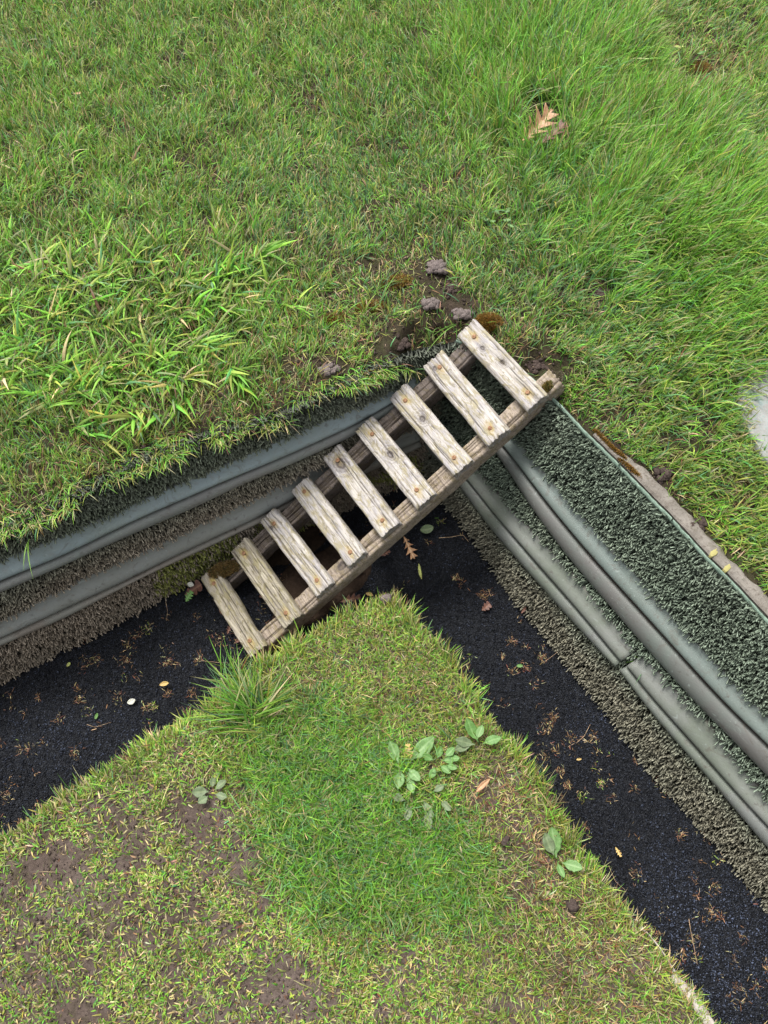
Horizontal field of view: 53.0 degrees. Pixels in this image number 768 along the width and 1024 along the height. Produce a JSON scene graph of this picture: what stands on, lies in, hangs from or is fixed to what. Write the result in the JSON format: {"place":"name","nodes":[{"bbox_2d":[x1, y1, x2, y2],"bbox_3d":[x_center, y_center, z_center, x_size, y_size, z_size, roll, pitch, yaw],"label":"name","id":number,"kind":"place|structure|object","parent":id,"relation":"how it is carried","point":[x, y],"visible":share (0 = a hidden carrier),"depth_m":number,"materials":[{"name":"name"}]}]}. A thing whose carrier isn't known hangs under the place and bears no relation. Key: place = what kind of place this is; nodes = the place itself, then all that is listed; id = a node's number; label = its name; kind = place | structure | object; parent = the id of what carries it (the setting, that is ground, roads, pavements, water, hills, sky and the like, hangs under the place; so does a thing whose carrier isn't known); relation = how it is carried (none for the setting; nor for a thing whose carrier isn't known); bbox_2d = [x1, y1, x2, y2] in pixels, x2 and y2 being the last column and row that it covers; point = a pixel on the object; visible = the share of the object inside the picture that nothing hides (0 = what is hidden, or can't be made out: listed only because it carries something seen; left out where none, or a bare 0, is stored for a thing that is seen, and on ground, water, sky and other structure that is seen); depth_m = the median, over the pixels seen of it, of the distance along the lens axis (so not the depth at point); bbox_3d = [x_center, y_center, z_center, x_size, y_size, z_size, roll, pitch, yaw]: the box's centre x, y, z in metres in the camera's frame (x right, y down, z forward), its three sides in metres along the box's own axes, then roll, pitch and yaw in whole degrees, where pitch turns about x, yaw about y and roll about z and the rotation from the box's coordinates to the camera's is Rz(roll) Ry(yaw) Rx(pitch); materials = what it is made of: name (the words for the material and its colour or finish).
{"place":"outdoors","nodes":[
{"label":"outdoors","id":0,"kind":"place"},
{"bbox_2d":[0,588,730,1023],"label":"green ground","id":1,"kind":"structure","parent":0,"point":[38,868],"depth_m":1.55,"materials":[{"name":"green plant"}]},
{"bbox_2d":[192,777,226,803],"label":"broadleaf weed","id":2,"kind":"object","parent":1,"relation":"on","point":[199,792],"visible":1,"depth_m":1.64,"materials":[{"name":"green plant"}]},
{"bbox_2d":[190,640,269,695],"bbox_3d":[-0.339,0.355,1.750,0.174,0.052,0.125,11,65,5],"label":"grass tuft","id":3,"kind":"object","parent":1,"relation":"on","point":[230,667],"visible":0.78,"depth_m":1.76,"materials":[{"name":"green plant"}]},
{"bbox_2d":[176,640,308,742],"bbox_3d":[-0.304,0.411,1.701,0.268,0.128,0.230,18,66,8],"label":"grass tuft","id":4,"kind":"object","parent":1,"relation":"on","point":[243,706],"visible":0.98,"depth_m":1.70,"materials":[{"name":"green plant"}]},
{"bbox_2d":[0,616,665,1023],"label":"fine soil crumbs","id":5,"kind":"object","parent":1,"relation":"on","point":[188,912],"visible":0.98,"depth_m":1.54,"materials":[{"name":"brown soil"}]},
{"bbox_2d":[380,594,391,603],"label":"soil clump","id":6,"kind":"object","parent":1,"relation":"on","point":[387,597],"visible":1,"depth_m":1.83,"materials":[{"name":"grey soil"}]},
{"bbox_2d":[388,736,433,792],"bbox_3d":[0.059,0.546,1.661,0.102,0.015,0.118,0,64,0],"label":"broadleaf weed","id":7,"kind":"object","parent":1,"relation":"on","point":[423,744],"visible":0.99,"depth_m":1.67,"materials":[{"name":"green plant"}]},
{"bbox_2d":[394,785,450,829],"bbox_3d":[0.083,0.628,1.625,0.116,0.014,0.084,-10,65,-5],"label":"broadleaf weed","id":8,"kind":"object","parent":1,"relation":"on","point":[438,788],"visible":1,"depth_m":1.63,"materials":[{"name":"green plant"}]},
{"bbox_2d":[422,746,459,778],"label":"broadleaf weed","id":9,"kind":"object","parent":1,"relation":"on","point":[450,751],"visible":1,"depth_m":1.67,"materials":[{"name":"green plant"}]},
{"bbox_2d":[455,718,501,751],"bbox_3d":[0.201,0.503,1.680,0.086,0.014,0.078,29,68,13],"label":"broadleaf weed","id":10,"kind":"object","parent":1,"relation":"on","point":[464,743],"visible":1,"depth_m":1.68,"materials":[{"name":"green plant"}]},
{"bbox_2d":[476,778,489,791],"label":"dead leaf","id":11,"kind":"object","parent":1,"relation":"on","point":[483,784],"visible":1,"depth_m":1.64,"materials":[{"name":"brown plant"}]},
{"bbox_2d":[501,835,512,847],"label":"soil clump","id":12,"kind":"object","parent":1,"relation":"on","point":[505,840],"visible":1,"depth_m":1.60,"materials":[{"name":"brown soil"}]},
{"bbox_2d":[543,827,582,877],"bbox_3d":[0.361,0.703,1.585,0.048,0.017,0.097,-30,68,-13],"label":"broadleaf weed","id":13,"kind":"object","parent":1,"relation":"on","point":[551,842],"visible":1,"depth_m":1.59,"materials":[{"name":"green plant"}]},
{"bbox_2d":[566,898,579,912],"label":"soil clump","id":14,"kind":"object","parent":1,"relation":"on","point":[572,905],"visible":1,"depth_m":1.55,"materials":[{"name":"brown soil"}]},
{"bbox_2d":[0,487,767,1023],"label":"ditch floor","id":15,"kind":"structure","parent":0,"point":[602,803],"depth_m":1.86,"materials":[{"name":"black rubber"}]},
{"bbox_2d":[127,699,134,704],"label":"leaf","id":16,"kind":"object","parent":15,"relation":"on","point":[130,701],"visible":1,"depth_m":1.88,"materials":[{"name":"white plant"}]},
{"bbox_2d":[159,681,168,685],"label":"dead leaf","id":17,"kind":"object","parent":15,"relation":"on","point":[164,683],"visible":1,"depth_m":1.88,"materials":[{"name":"yellow plant"}]},
{"bbox_2d":[185,590,193,600],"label":"parsley leaf","id":18,"kind":"object","parent":15,"relation":"on","point":[189,596],"visible":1,"depth_m":1.97,"materials":[{"name":"green plant"}]},
{"bbox_2d":[185,580,201,595],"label":"maple leaf","id":19,"kind":"object","parent":15,"relation":"on","point":[196,587],"visible":0.84,"depth_m":1.99,"materials":[{"name":"brown plant"}]},
{"bbox_2d":[266,523,325,567],"bbox_3d":[-0.239,0.092,2.063,0.213,0.023,0.101,-29,68,-13],"label":"mud patch","id":20,"kind":"object","parent":15,"relation":"on","point":[312,538],"visible":0.29,"depth_m":2.06,"materials":[{"name":"brown soil"}]},
{"bbox_2d":[270,534,371,630],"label":"mud","id":21,"kind":"structure","parent":15,"relation":"on","point":[294,583],"depth_m":2.01,"materials":[{"name":"brown soil"}]},
{"bbox_2d":[340,593,360,603],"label":"dead leaf","id":22,"kind":"object","parent":15,"relation":"on","point":[353,598],"visible":0.9,"depth_m":1.97,"materials":[{"name":"brown plant"}]},
{"bbox_2d":[201,319,563,659],"bbox_3d":[-0.027,-0.051,1.871,0.912,0.488,0.268,-33,69,-14],"label":"wooden ladder","id":23,"kind":"object","parent":15,"relation":"on","point":[488,424],"visible":0.99,"depth_m":1.83,"materials":[{"name":"brown wood"}]},
{"bbox_2d":[207,559,240,578],"bbox_3d":[-0.401,0.142,1.941,0.095,0.017,0.048,-18,66,-8],"label":"moss cushion","id":24,"kind":"object","parent":23,"relation":"on","point":[216,569],"visible":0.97,"depth_m":1.94,"materials":[{"name":"brown plant"}]},
{"bbox_2d":[281,632,292,642],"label":"dock leaf","id":25,"kind":"object","parent":23,"relation":"attached to","point":[286,636],"visible":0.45,"depth_m":1.89,"materials":[{"name":"green plant"}]},
{"bbox_2d":[542,380,553,392],"bbox_3d":[0.367,-0.283,1.722,0.028,0.019,0.056,42,71,18],"label":"moss cushion","id":26,"kind":"object","parent":23,"relation":"on","point":[546,385],"visible":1,"depth_m":1.72,"materials":[{"name":"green plant"}]},
{"bbox_2d":[552,371,562,381],"bbox_3d":[0.385,-0.302,1.743,0.039,0.015,0.056,33,69,15],"label":"moss cushion","id":27,"kind":"object","parent":23,"relation":"on","point":[558,374],"visible":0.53,"depth_m":1.75,"materials":[{"name":"plant"}]},
{"bbox_2d":[0,488,767,1023],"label":"rubber crumb","id":28,"kind":"object","parent":15,"relation":"on","point":[426,600],"visible":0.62,"depth_m":1.87,"materials":[{"name":"black rubber"}]},
{"bbox_2d":[0,490,767,1023],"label":"plant litter","id":29,"kind":"object","parent":15,"relation":"on","point":[168,692],"visible":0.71,"depth_m":1.84,"materials":[{"name":"brown plant"}]},
{"bbox_2d":[403,536,416,558],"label":"oak leaf","id":30,"kind":"object","parent":15,"relation":"on","point":[410,551],"visible":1,"depth_m":2.04,"materials":[{"name":"brown plant"}]},
{"bbox_2d":[418,564,421,578],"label":"willow leaf","id":31,"kind":"object","parent":15,"relation":"on","point":[419,571],"visible":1,"depth_m":2.02,"materials":[{"name":"plant"}]},
{"bbox_2d":[420,524,433,533],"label":"round leaf","id":32,"kind":"object","parent":15,"relation":"on","point":[427,529],"visible":1,"depth_m":2.07,"materials":[{"name":"green plant"}]},
{"bbox_2d":[482,601,491,610],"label":"maple leaf","id":33,"kind":"object","parent":15,"relation":"on","point":[487,605],"visible":1,"depth_m":1.98,"materials":[{"name":"brown plant"}]},
{"bbox_2d":[615,847,621,856],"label":"dead leaf","id":34,"kind":"object","parent":15,"relation":"on","point":[619,853],"visible":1,"depth_m":1.72,"materials":[{"name":"beige plant"}]},
{"bbox_2d":[633,919,714,1023],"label":"kerb board","id":35,"kind":"object","parent":15,"relation":"on","point":[696,1008],"visible":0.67,"depth_m":1.49,"materials":[{"name":"concrete"}]},
{"bbox_2d":[0,0,767,596],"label":"lawn ground","id":36,"kind":"structure","parent":0,"point":[384,342],"depth_m":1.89,"materials":[{"name":"green plant"}]},
{"bbox_2d":[40,124,95,158],"bbox_3d":[-0.855,-1.014,2.086,0.167,0.067,0.104,0,64,0],"label":"grass tuft","id":37,"kind":"object","parent":36,"relation":"on","point":[66,137],"visible":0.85,"depth_m":2.09,"materials":[{"name":"green plant"}]},
{"bbox_2d":[0,126,314,458],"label":"coarse grass","id":38,"kind":"structure","parent":36,"relation":"on","point":[266,249],"depth_m":1.82,"materials":[{"name":"green plant"}]},
{"bbox_2d":[211,203,224,231],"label":"grass tuft","id":39,"kind":"object","parent":36,"relation":"on","point":[216,213],"visible":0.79,"depth_m":1.96,"materials":[{"name":"plant"}]},
{"bbox_2d":[0,341,459,685],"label":"artificial turf lining","id":40,"kind":"object","parent":36,"relation":"on","point":[18,656],"visible":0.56,"depth_m":1.82,"materials":[{"name":"grey plastic"}]},
{"bbox_2d":[24,539,32,576],"bbox_3d":[-0.749,0.100,1.609,0.021,0.026,0.107,-18,66,-8],"label":"long grass strand","id":41,"kind":"object","parent":40,"relation":"on","point":[27,545],"visible":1,"depth_m":1.61},
{"bbox_2d":[0,376,419,592],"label":"ditch rail","id":42,"kind":"object","parent":40,"relation":"on","point":[135,518],"visible":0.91,"depth_m":1.79,"materials":[{"name":"grey plastic"}]},
{"bbox_2d":[0,429,421,645],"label":"ditch rail","id":43,"kind":"object","parent":40,"relation":"on","point":[83,593],"visible":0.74,"depth_m":1.87,"materials":[{"name":"plastic"}]},
{"bbox_2d":[318,362,340,375],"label":"soil clump","id":44,"kind":"object","parent":36,"relation":"on","point":[329,370],"visible":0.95,"depth_m":1.78,"materials":[{"name":"soil"}]},
{"bbox_2d":[319,311,348,325],"bbox_3d":[-0.122,-0.470,1.856,0.077,0.019,0.042,-22,66,-10],"label":"moss patch","id":45,"kind":"object","parent":36,"relation":"on","point":[335,317],"visible":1,"depth_m":1.85,"materials":[{"name":"brown plant"}]},
{"bbox_2d":[353,299,386,313],"bbox_3d":[-0.032,-0.501,1.868,0.089,0.017,0.050,-15,65,-7],"label":"moss patch","id":46,"kind":"object","parent":36,"relation":"on","point":[370,305],"visible":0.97,"depth_m":1.87,"materials":[{"name":"brown plant"}]},
{"bbox_2d":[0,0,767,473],"bbox_3d":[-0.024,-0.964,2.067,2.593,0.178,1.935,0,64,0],"label":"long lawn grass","id":47,"kind":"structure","parent":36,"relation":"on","point":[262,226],"depth_m":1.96,"materials":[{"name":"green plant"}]},
{"bbox_2d":[0,0,767,583],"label":"soil crumbs","id":48,"kind":"object","parent":36,"relation":"on","point":[398,336],"visible":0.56,"depth_m":1.89,"materials":[{"name":"brown soil"}]},
{"bbox_2d":[376,273,412,289],"bbox_3d":[0.025,-0.572,1.907,0.113,0.016,0.051,-14,65,-6],"label":"moss patch","id":49,"kind":"object","parent":36,"relation":"on","point":[398,277],"visible":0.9,"depth_m":1.91,"materials":[{"name":"brown plant"}]},
{"bbox_2d":[397,337,411,351],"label":"soil clump","id":50,"kind":"object","parent":36,"relation":"on","point":[404,344],"visible":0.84,"depth_m":1.85,"materials":[{"name":"brown soil"}]},
{"bbox_2d":[421,297,439,310],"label":"soil clump","id":51,"kind":"object","parent":36,"relation":"on","point":[431,303],"visible":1,"depth_m":1.87,"materials":[{"name":"brown soil"}]},
{"bbox_2d":[426,259,448,274],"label":"soil clump","id":52,"kind":"object","parent":36,"relation":"on","point":[436,266],"visible":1,"depth_m":1.91,"materials":[{"name":"soil"}]},
{"bbox_2d":[429,324,456,348],"bbox_3d":[0.125,-0.414,1.798,0.026,0.031,0.128,34,69,15],"label":"long grass strand","id":53,"kind":"object","parent":36,"relation":"on","point":[444,331],"visible":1,"depth_m":1.80},
{"bbox_2d":[441,282,462,295],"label":"soil clump","id":54,"kind":"object","parent":36,"relation":"on","point":[450,289],"visible":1,"depth_m":1.90,"materials":[{"name":"soil"}]},
{"bbox_2d":[451,308,473,320],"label":"soil clump","id":55,"kind":"object","parent":36,"relation":"on","point":[464,314],"visible":1,"depth_m":1.86,"materials":[{"name":"soil"}]},
{"bbox_2d":[475,312,503,332],"bbox_3d":[0.245,-0.457,1.836,0.084,0.030,0.060,-28,68,-13],"label":"moss cushion","id":56,"kind":"object","parent":36,"relation":"on","point":[483,318],"visible":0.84,"depth_m":1.83,"materials":[{"name":"brown plant"}]},
{"bbox_2d":[481,207,513,227],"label":"broadleaf weed","id":57,"kind":"object","parent":36,"relation":"on","point":[508,219],"visible":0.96,"depth_m":1.97,"materials":[{"name":"green plant"}]},
{"bbox_2d":[527,360,548,374],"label":"soil clump","id":58,"kind":"object","parent":36,"relation":"on","point":[537,366],"visible":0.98,"depth_m":1.83,"materials":[{"name":"brown soil"}]},
{"bbox_2d":[522,102,558,140],"bbox_3d":[0.410,-1.027,2.035,0.076,0.026,0.122,41,82,3],"label":"oak leaf","id":59,"kind":"object","parent":36,"relation":"on","point":[541,121],"visible":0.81,"depth_m":2.04,"materials":[{"name":"brown plant"}]},
{"bbox_2d":[538,119,567,144],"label":"oak leaf","id":60,"kind":"object","parent":36,"relation":"on","point":[560,125],"visible":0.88,"depth_m":2.03,"materials":[{"name":"brown plant"}]},
{"bbox_2d":[420,338,767,912],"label":"artificial turf lining","id":61,"kind":"object","parent":36,"relation":"on","point":[720,616],"visible":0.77,"depth_m":1.73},
{"bbox_2d":[424,443,636,666],"bbox_3d":[0.346,0.069,1.915,0.074,0.119,0.743,-33,69,-15],"label":"ditch rail","id":62,"kind":"object","parent":61,"relation":"on","point":[548,574],"visible":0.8,"depth_m":1.86,"materials":[{"name":"grey plastic"}]},
{"bbox_2d":[450,402,767,775],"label":"ditch rail","id":63,"kind":"object","parent":61,"relation":"on","point":[692,671],"visible":0.83,"depth_m":1.70,"materials":[{"name":"grey plastic"}]},
{"bbox_2d":[619,656,767,847],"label":"ditch rail","id":64,"kind":"object","parent":61,"relation":"attached to","point":[689,732],"visible":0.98,"depth_m":1.68,"materials":[{"name":"grey plastic"}]},
{"bbox_2d":[593,288,610,300],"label":"soil clump","id":65,"kind":"object","parent":36,"relation":"on","point":[600,293],"visible":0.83,"depth_m":1.88,"materials":[{"name":"brown soil"}]},
{"bbox_2d":[653,466,673,484],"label":"soil clump","id":66,"kind":"object","parent":36,"relation":"on","point":[667,475],"visible":1,"depth_m":1.67,"materials":[{"name":"soil"}]},
{"bbox_2d":[592,433,767,617],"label":"concrete edging","id":67,"kind":"object","parent":36,"relation":"on","point":[657,492],"visible":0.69,"depth_m":1.62,"materials":[{"name":"grey concrete"}]},
{"bbox_2d":[592,428,612,444],"bbox_3d":[0.486,-0.165,1.709,0.018,0.011,0.064,-33,69,-15],"label":"moss seam","id":68,"kind":"object","parent":67,"relation":"on","point":[599,433],"visible":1,"depth_m":1.71,"materials":[{"name":"brown plant"}]},
{"bbox_2d":[607,442,627,459],"bbox_3d":[0.512,-0.136,1.694,0.017,0.010,0.062,-42,71,-18],"label":"moss seam","id":69,"kind":"object","parent":67,"relation":"on","point":[612,447],"visible":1,"depth_m":1.69,"materials":[{"name":"brown plant"}]},
{"bbox_2d":[617,457,641,476],"bbox_3d":[0.537,-0.097,1.676,0.018,0.010,0.074,-37,70,-16],"label":"moss seam","id":70,"kind":"object","parent":67,"relation":"on","point":[628,466],"visible":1,"depth_m":1.68,"materials":[{"name":"brown plant"}]},
{"bbox_2d":[708,549,717,558],"bbox_3d":[0.682,0.086,1.594,0.022,0.013,0.013,-23,67,-11],"label":"lichen spot","id":71,"kind":"object","parent":67,"relation":"on","point":[713,553],"visible":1,"depth_m":1.59,"materials":[{"name":"yellow plant"}]},
{"bbox_2d":[722,564,730,572],"bbox_3d":[0.703,0.116,1.580,0.021,0.013,0.012,-33,69,-15],"label":"lichen spot","id":72,"kind":"object","parent":67,"relation":"on","point":[726,568],"visible":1,"depth_m":1.57,"materials":[{"name":"yellow plant"}]},
{"bbox_2d":[686,60,714,74],"bbox_3d":[0.921,-1.301,2.248,0.089,0.019,0.068,0,64,0],"label":"moss patch","id":73,"kind":"object","parent":36,"relation":"on","point":[705,65],"visible":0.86,"depth_m":2.25,"materials":[{"name":"brown plant"}]},
{"bbox_2d":[691,516,709,529],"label":"soil clump","id":74,"kind":"object","parent":36,"relation":"on","point":[703,522],"visible":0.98,"depth_m":1.62,"materials":[{"name":"brown soil"}]},
{"bbox_2d":[736,353,767,466],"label":"paving slab","id":75,"kind":"structure","parent":36,"relation":"on","point":[761,428],"depth_m":1.73,"materials":[{"name":"grey concrete"}]}
]}

